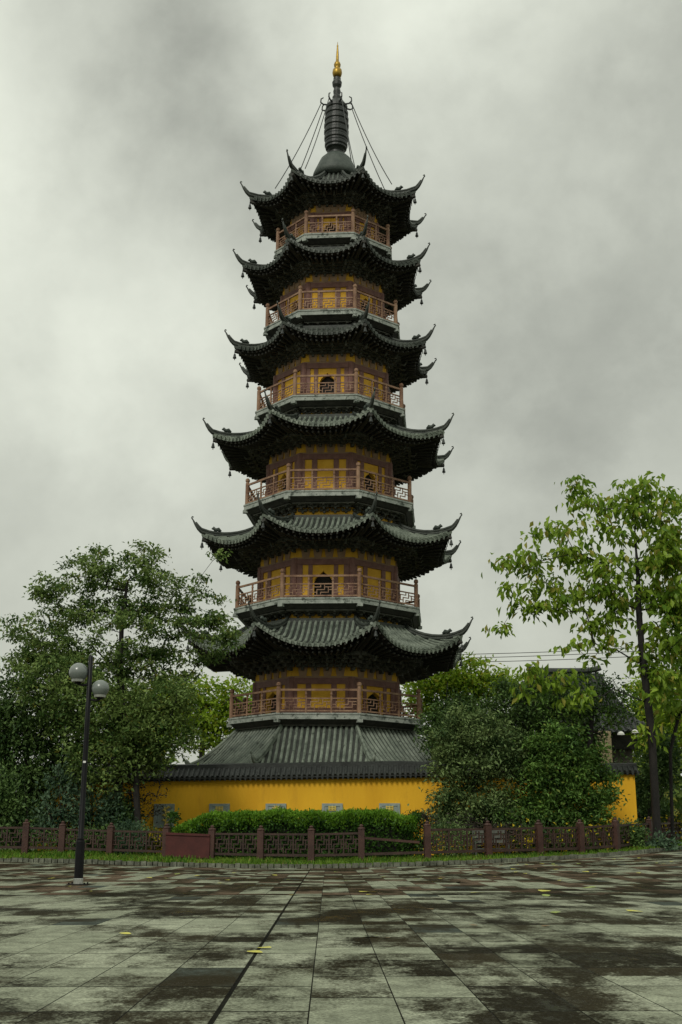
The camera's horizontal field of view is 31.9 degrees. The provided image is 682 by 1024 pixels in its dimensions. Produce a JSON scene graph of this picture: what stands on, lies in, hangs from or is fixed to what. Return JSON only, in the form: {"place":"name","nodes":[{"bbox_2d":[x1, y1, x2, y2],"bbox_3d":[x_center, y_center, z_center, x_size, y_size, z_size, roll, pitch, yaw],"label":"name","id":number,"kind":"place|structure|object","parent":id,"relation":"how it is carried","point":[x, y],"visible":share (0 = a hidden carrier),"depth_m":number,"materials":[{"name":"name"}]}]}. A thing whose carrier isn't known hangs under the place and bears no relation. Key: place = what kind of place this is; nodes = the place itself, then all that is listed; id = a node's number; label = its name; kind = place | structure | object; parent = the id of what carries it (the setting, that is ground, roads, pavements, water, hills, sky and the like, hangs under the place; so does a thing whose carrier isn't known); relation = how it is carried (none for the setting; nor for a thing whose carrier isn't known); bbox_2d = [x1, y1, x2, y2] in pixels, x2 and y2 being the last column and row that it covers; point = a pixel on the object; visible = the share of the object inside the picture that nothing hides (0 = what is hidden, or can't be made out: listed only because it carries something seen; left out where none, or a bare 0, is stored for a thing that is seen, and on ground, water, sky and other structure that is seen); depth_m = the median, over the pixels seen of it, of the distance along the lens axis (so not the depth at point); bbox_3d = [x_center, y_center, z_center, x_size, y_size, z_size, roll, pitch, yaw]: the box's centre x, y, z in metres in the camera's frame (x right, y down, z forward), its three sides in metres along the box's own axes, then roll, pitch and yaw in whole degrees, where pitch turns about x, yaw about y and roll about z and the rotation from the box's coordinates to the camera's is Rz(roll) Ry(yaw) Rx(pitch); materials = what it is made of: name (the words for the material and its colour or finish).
{"place":"outdoors","nodes":[
{"label":"outdoors","id":0,"kind":"place"},
{"bbox_2d":[0,849,681,1023],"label":"plaza","id":1,"kind":"structure","parent":0,"point":[598,953],"depth_m":9.01,"materials":[{"name":"stone"}]},
{"bbox_2d":[66,655,108,884],"bbox_3d":[-4.758,4.726,22.140,0.775,4.155,0.361,0,-15,0],"label":"street lamp","id":2,"kind":"object","parent":1,"relation":"on","point":[79,673],"visible":1,"depth_m":22.25,"materials":[{"name":"black paint"},{"name":"frosted glass"}]},
{"bbox_2d":[0,846,680,868],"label":"kerb","id":3,"kind":"structure","parent":1,"relation":"on","point":[297,866],"depth_m":36.02,"materials":[{"name":"stone"}]},
{"bbox_2d":[0,839,681,866],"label":"grass","id":4,"kind":"structure","parent":0,"point":[93,854],"depth_m":37.59,"materials":[{"name":"green plant"}]},
{"bbox_2d":[0,0,681,775],"label":"sky","id":5,"kind":"structure","parent":0,"point":[545,136],"materials":[{"name":"grey"}]},
{"bbox_2d":[412,683,526,759],"bbox_3d":[5.413,10.583,49.479,5.069,7.015,3.853,0,-15,0],"label":"tree","id":6,"kind":"object","parent":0,"point":[435,719],"visible":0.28,"depth_m":49.70,"materials":[{"name":"green plant"}]},
{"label":"lawn soil","id":7,"kind":"structure","parent":0,"visible":0},
{"bbox_2d":[0,744,56,849],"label":"shrub","id":8,"kind":"object","parent":7,"relation":"on","point":[7,799],"visible":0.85,"depth_m":42.35,"materials":[{"name":"green plant"}]},
{"bbox_2d":[0,668,107,849],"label":"evergreen tree","id":9,"kind":"object","parent":7,"relation":"on","point":[17,728],"visible":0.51,"depth_m":44.41,"materials":[{"name":"green plant"}]},
{"bbox_2d":[27,755,88,849],"bbox_3d":[-10.051,10.303,42.092,2.221,3.623,1.822,0,-15,0],"label":"shrub","id":10,"kind":"object","parent":7,"relation":"on","point":[65,777],"visible":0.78,"depth_m":42.09,"materials":[{"name":"green plant"}]},
{"bbox_2d":[52,759,134,845],"bbox_3d":[-8.716,10.487,42.309,2.958,3.450,2.113,0,-15,0],"label":"shrub","id":11,"kind":"object","parent":7,"relation":"on","point":[75,802],"visible":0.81,"depth_m":42.13,"materials":[{"name":"green plant"}]},
{"bbox_2d":[29,817,161,853],"bbox_3d":[-8.432,11.388,41.663,5.082,1.470,2.109,0,-15,0],"label":"shrub","id":12,"kind":"object","parent":7,"relation":"on","point":[86,837],"visible":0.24,"depth_m":41.50,"materials":[{"name":"green plant"}]},
{"bbox_2d":[44,791,151,847],"bbox_3d":[-8.623,11.095,42.610,4.209,2.450,2.643,0,-15,0],"label":"shrub","id":13,"kind":"object","parent":7,"relation":"on","point":[128,813],"visible":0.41,"depth_m":42.30,"materials":[{"name":"green plant"}]},
{"bbox_2d":[7,652,215,827],"bbox_3d":[-8.425,8.661,42.926,7.764,7.306,4.012,0,-15,0],"label":"evergreen tree","id":14,"kind":"object","parent":7,"relation":"on","point":[128,751],"visible":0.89,"depth_m":42.73,"materials":[{"name":"green plant"}]},
{"bbox_2d":[0,539,250,790],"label":"shade tree","id":15,"kind":"object","parent":7,"relation":"on","point":[123,612],"visible":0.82,"depth_m":45.43,"materials":[{"name":"green plant"}]},
{"bbox_2d":[105,813,152,853],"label":"clipped shrub","id":16,"kind":"object","parent":7,"relation":"on","point":[135,827],"visible":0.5,"depth_m":40.30,"materials":[{"name":"green plant"}]},
{"bbox_2d":[109,760,170,822],"bbox_3d":[-7.331,10.426,42.998,2.311,3.881,1.765,-10,-18,31],"label":"twiggy shrub","id":17,"kind":"object","parent":7,"relation":"on","point":[144,798],"visible":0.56,"depth_m":43.00,"materials":[{"name":"green plant"}]},
{"bbox_2d":[136,824,161,853],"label":"flowering shrub","id":18,"kind":"object","parent":7,"relation":"on","point":[155,839],"visible":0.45,"depth_m":40.74,"materials":[{"name":"green plant"}]},
{"bbox_2d":[102,664,204,762],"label":"distant tree","id":19,"kind":"object","parent":7,"relation":"on","point":[149,685],"visible":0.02,"depth_m":69.15,"materials":[{"name":"green plant"}]},
{"bbox_2d":[151,670,254,759],"bbox_3d":[-7.135,13.209,64.480,8.107,9.925,5.025,0,-15,0],"label":"distant tree","id":20,"kind":"object","parent":7,"relation":"on","point":[211,724],"visible":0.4,"depth_m":64.93,"materials":[{"name":"green plant"}]},
{"bbox_2d":[166,805,424,859],"bbox_3d":[-1.573,10.969,40.720,8.870,1.924,1.904,0,-15,0],"label":"hedge","id":21,"kind":"object","parent":7,"relation":"on","point":[392,825],"visible":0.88,"depth_m":40.20,"materials":[{"name":"green plant"}]},
{"bbox_2d":[181,42,472,763],"bbox_3d":[-0.418,-4.907,58.384,13.217,42.000,13.217,-1,-15,5],"label":"pagoda","id":22,"kind":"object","parent":7,"relation":"on","point":[332,548],"visible":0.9,"depth_m":54.62,"materials":[{"name":"tile"}]},
{"bbox_2d":[37,761,639,854],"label":"precinct wall","id":23,"kind":"structure","parent":7,"relation":"on","point":[194,790],"depth_m":46.32,"materials":[{"name":"paint"}]},
{"bbox_2d":[0,816,681,867],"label":"fence","id":24,"kind":"object","parent":7,"relation":"on","point":[204,846],"visible":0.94,"depth_m":38.69,"materials":[{"name":"paint"}]},
{"bbox_2d":[402,809,442,854],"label":"clipped shrub","id":25,"kind":"object","parent":7,"relation":"on","point":[426,817],"visible":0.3,"depth_m":40.99,"materials":[{"name":"green plant"}]},
{"bbox_2d":[417,814,479,856],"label":"clipped shrub","id":26,"kind":"object","parent":7,"relation":"on","point":[444,825],"visible":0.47,"depth_m":39.47,"materials":[{"name":"green plant"}]},
{"bbox_2d":[400,652,520,722],"bbox_3d":[6.435,12.385,63.062,7.600,10.758,4.736,0,-15,0],"label":"distant tree","id":27,"kind":"object","parent":7,"relation":"on","point":[461,678],"visible":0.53,"depth_m":63.22,"materials":[{"name":"green plant"}]},
{"bbox_2d":[407,698,536,853],"bbox_3d":[4.938,9.648,43.449,5.106,5.703,3.028,0,-15,0],"label":"osmanthus tree","id":28,"kind":"object","parent":7,"relation":"on","point":[477,747],"visible":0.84,"depth_m":43.15,"materials":[{"name":"green plant"}]},
{"bbox_2d":[421,809,530,853],"bbox_3d":[4.625,11.039,40.974,3.815,1.883,1.860,0,-15,0],"label":"shrub","id":29,"kind":"object","parent":7,"relation":"on","point":[481,824],"visible":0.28,"depth_m":41.07,"materials":[{"name":"green plant"}]},
{"bbox_2d":[472,830,510,854],"bbox_3d":[4.975,11.000,39.596,1.166,0.934,0.580,1,-15,-3],"label":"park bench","id":30,"kind":"object","parent":7,"relation":"on","point":[498,836],"visible":0.37,"depth_m":39.85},
{"bbox_2d":[497,818,547,853],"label":"plant","id":31,"kind":"object","parent":7,"relation":"on","point":[526,836],"visible":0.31,"depth_m":40.73,"materials":[{"name":"green plant"}]},
{"bbox_2d":[479,670,612,764],"bbox_3d":[8.400,10.152,48.546,5.351,7.361,3.865,-5,-16,16],"label":"evergreen tree","id":32,"kind":"object","parent":7,"relation":"on","point":[524,713],"visible":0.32,"depth_m":48.78,"materials":[{"name":"green plant"}]},
{"bbox_2d":[494,811,610,853],"bbox_3d":[7.365,11.303,41.769,4.574,1.679,2.146,0,-15,0],"label":"shrub","id":33,"kind":"object","parent":7,"relation":"on","point":[547,836],"visible":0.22,"depth_m":41.49,"materials":[{"name":"green plant"}]},
{"bbox_2d":[488,716,630,851],"bbox_3d":[7.814,9.810,42.984,5.302,5.012,2.607,0,-15,0],"label":"osmanthus tree","id":34,"kind":"object","parent":7,"relation":"on","point":[562,776],"visible":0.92,"depth_m":42.66,"materials":[{"name":"green plant"}]},
{"bbox_2d":[546,816,592,852],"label":"plant","id":35,"kind":"object","parent":7,"relation":"on","point":[570,835],"visible":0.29,"depth_m":41.18,"materials":[{"name":"green plant"}]},
{"bbox_2d":[513,665,644,762],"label":"tiled hall","id":36,"kind":"structure","parent":7,"relation":"on","point":[619,740],"depth_m":56.48,"materials":[{"name":"tile"}]},
{"bbox_2d":[515,658,643,759],"bbox_3d":[9.587,9.696,47.371,5.210,7.605,2.992,0,-15,0],"label":"twiggy tree","id":37,"kind":"object","parent":7,"relation":"on","point":[611,708],"visible":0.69,"depth_m":47.67,"materials":[{"name":"green plant"}]},
{"bbox_2d":[481,471,681,841],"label":"broadleaf tree","id":38,"kind":"object","parent":7,"relation":"on","point":[662,563],"visible":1,"depth_m":45.95,"materials":[{"name":"green plant"}]},
{"bbox_2d":[586,814,634,850],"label":"plant","id":39,"kind":"object","parent":7,"relation":"on","point":[605,829],"visible":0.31,"depth_m":41.80,"materials":[{"name":"green plant"}]},
{"bbox_2d":[603,749,638,786],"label":"shrub","id":40,"kind":"object","parent":7,"relation":"on","point":[622,754],"visible":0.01,"depth_m":50.74,"materials":[{"name":"green plant"}]},
{"bbox_2d":[584,815,658,849],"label":"shrub","id":41,"kind":"object","parent":7,"relation":"on","point":[636,836],"visible":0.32,"depth_m":42.24,"materials":[{"name":"green plant"}]},
{"bbox_2d":[637,812,651,840],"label":"plant","id":42,"kind":"object","parent":7,"relation":"on","point":[643,825],"visible":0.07,"depth_m":45.85,"materials":[{"name":"green plant"}]},
{"bbox_2d":[611,663,681,796],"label":"distant tree","id":43,"kind":"object","parent":7,"relation":"on","point":[640,704],"visible":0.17,"depth_m":60.76,"materials":[{"name":"green plant"}]},
{"bbox_2d":[620,718,681,826],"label":"shrub","id":44,"kind":"object","parent":7,"relation":"on","point":[663,765],"visible":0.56,"depth_m":50.58,"materials":[{"name":"green plant"}]},
{"bbox_2d":[636,827,681,850],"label":"plant","id":45,"kind":"object","parent":7,"relation":"on","point":[665,843],"visible":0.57,"depth_m":42.48,"materials":[{"name":"green plant"}]},
{"bbox_2d":[636,774,681,833],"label":"shrub","id":46,"kind":"object","parent":7,"relation":"on","point":[645,814],"visible":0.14,"depth_m":54.05,"materials":[{"name":"green plant"}]},
{"bbox_2d":[653,613,681,842],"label":"broadleaf tree","id":47,"kind":"object","parent":7,"relation":"on","point":[671,717],"visible":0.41,"depth_m":47.98,"materials":[{"name":"green plant"}]},
{"bbox_2d":[661,805,681,840],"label":"plant","id":48,"kind":"object","parent":7,"relation":"on","point":[676,819],"visible":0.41,"depth_m":49.99,"materials":[{"name":"green plant"}]},
{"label":"utility pole","id":49,"kind":"object","parent":7,"relation":"on","visible":0},
{"bbox_2d":[462,647,634,654],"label":"power line","id":50,"kind":"object","parent":49,"relation":"attached to","point":[531,652],"visible":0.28,"depth_m":77.85,"materials":[{"name":"grey metal"}]},
{"bbox_2d":[484,656,633,661],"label":"power line","id":51,"kind":"object","parent":49,"relation":"attached to","point":[545,660],"visible":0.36,"depth_m":78.72,"materials":[{"name":"grey metal"}]},
{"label":"utility pole","id":52,"kind":"object","parent":7,"relation":"on","visible":0},
{"bbox_2d":[476,650,648,657],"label":"power line","id":53,"kind":"object","parent":52,"relation":"attached to","point":[550,655],"visible":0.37,"depth_m":78.30,"materials":[{"name":"grey metal"}]},
{"label":"ground","id":54,"kind":"structure","parent":0,"visible":0},
{"bbox_2d":[0,750,681,845],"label":"distant woods","id":55,"kind":"object","parent":54,"relation":"on","point":[677,800],"visible":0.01,"depth_m":87.33,"materials":[{"name":"green plant"}]}
]}

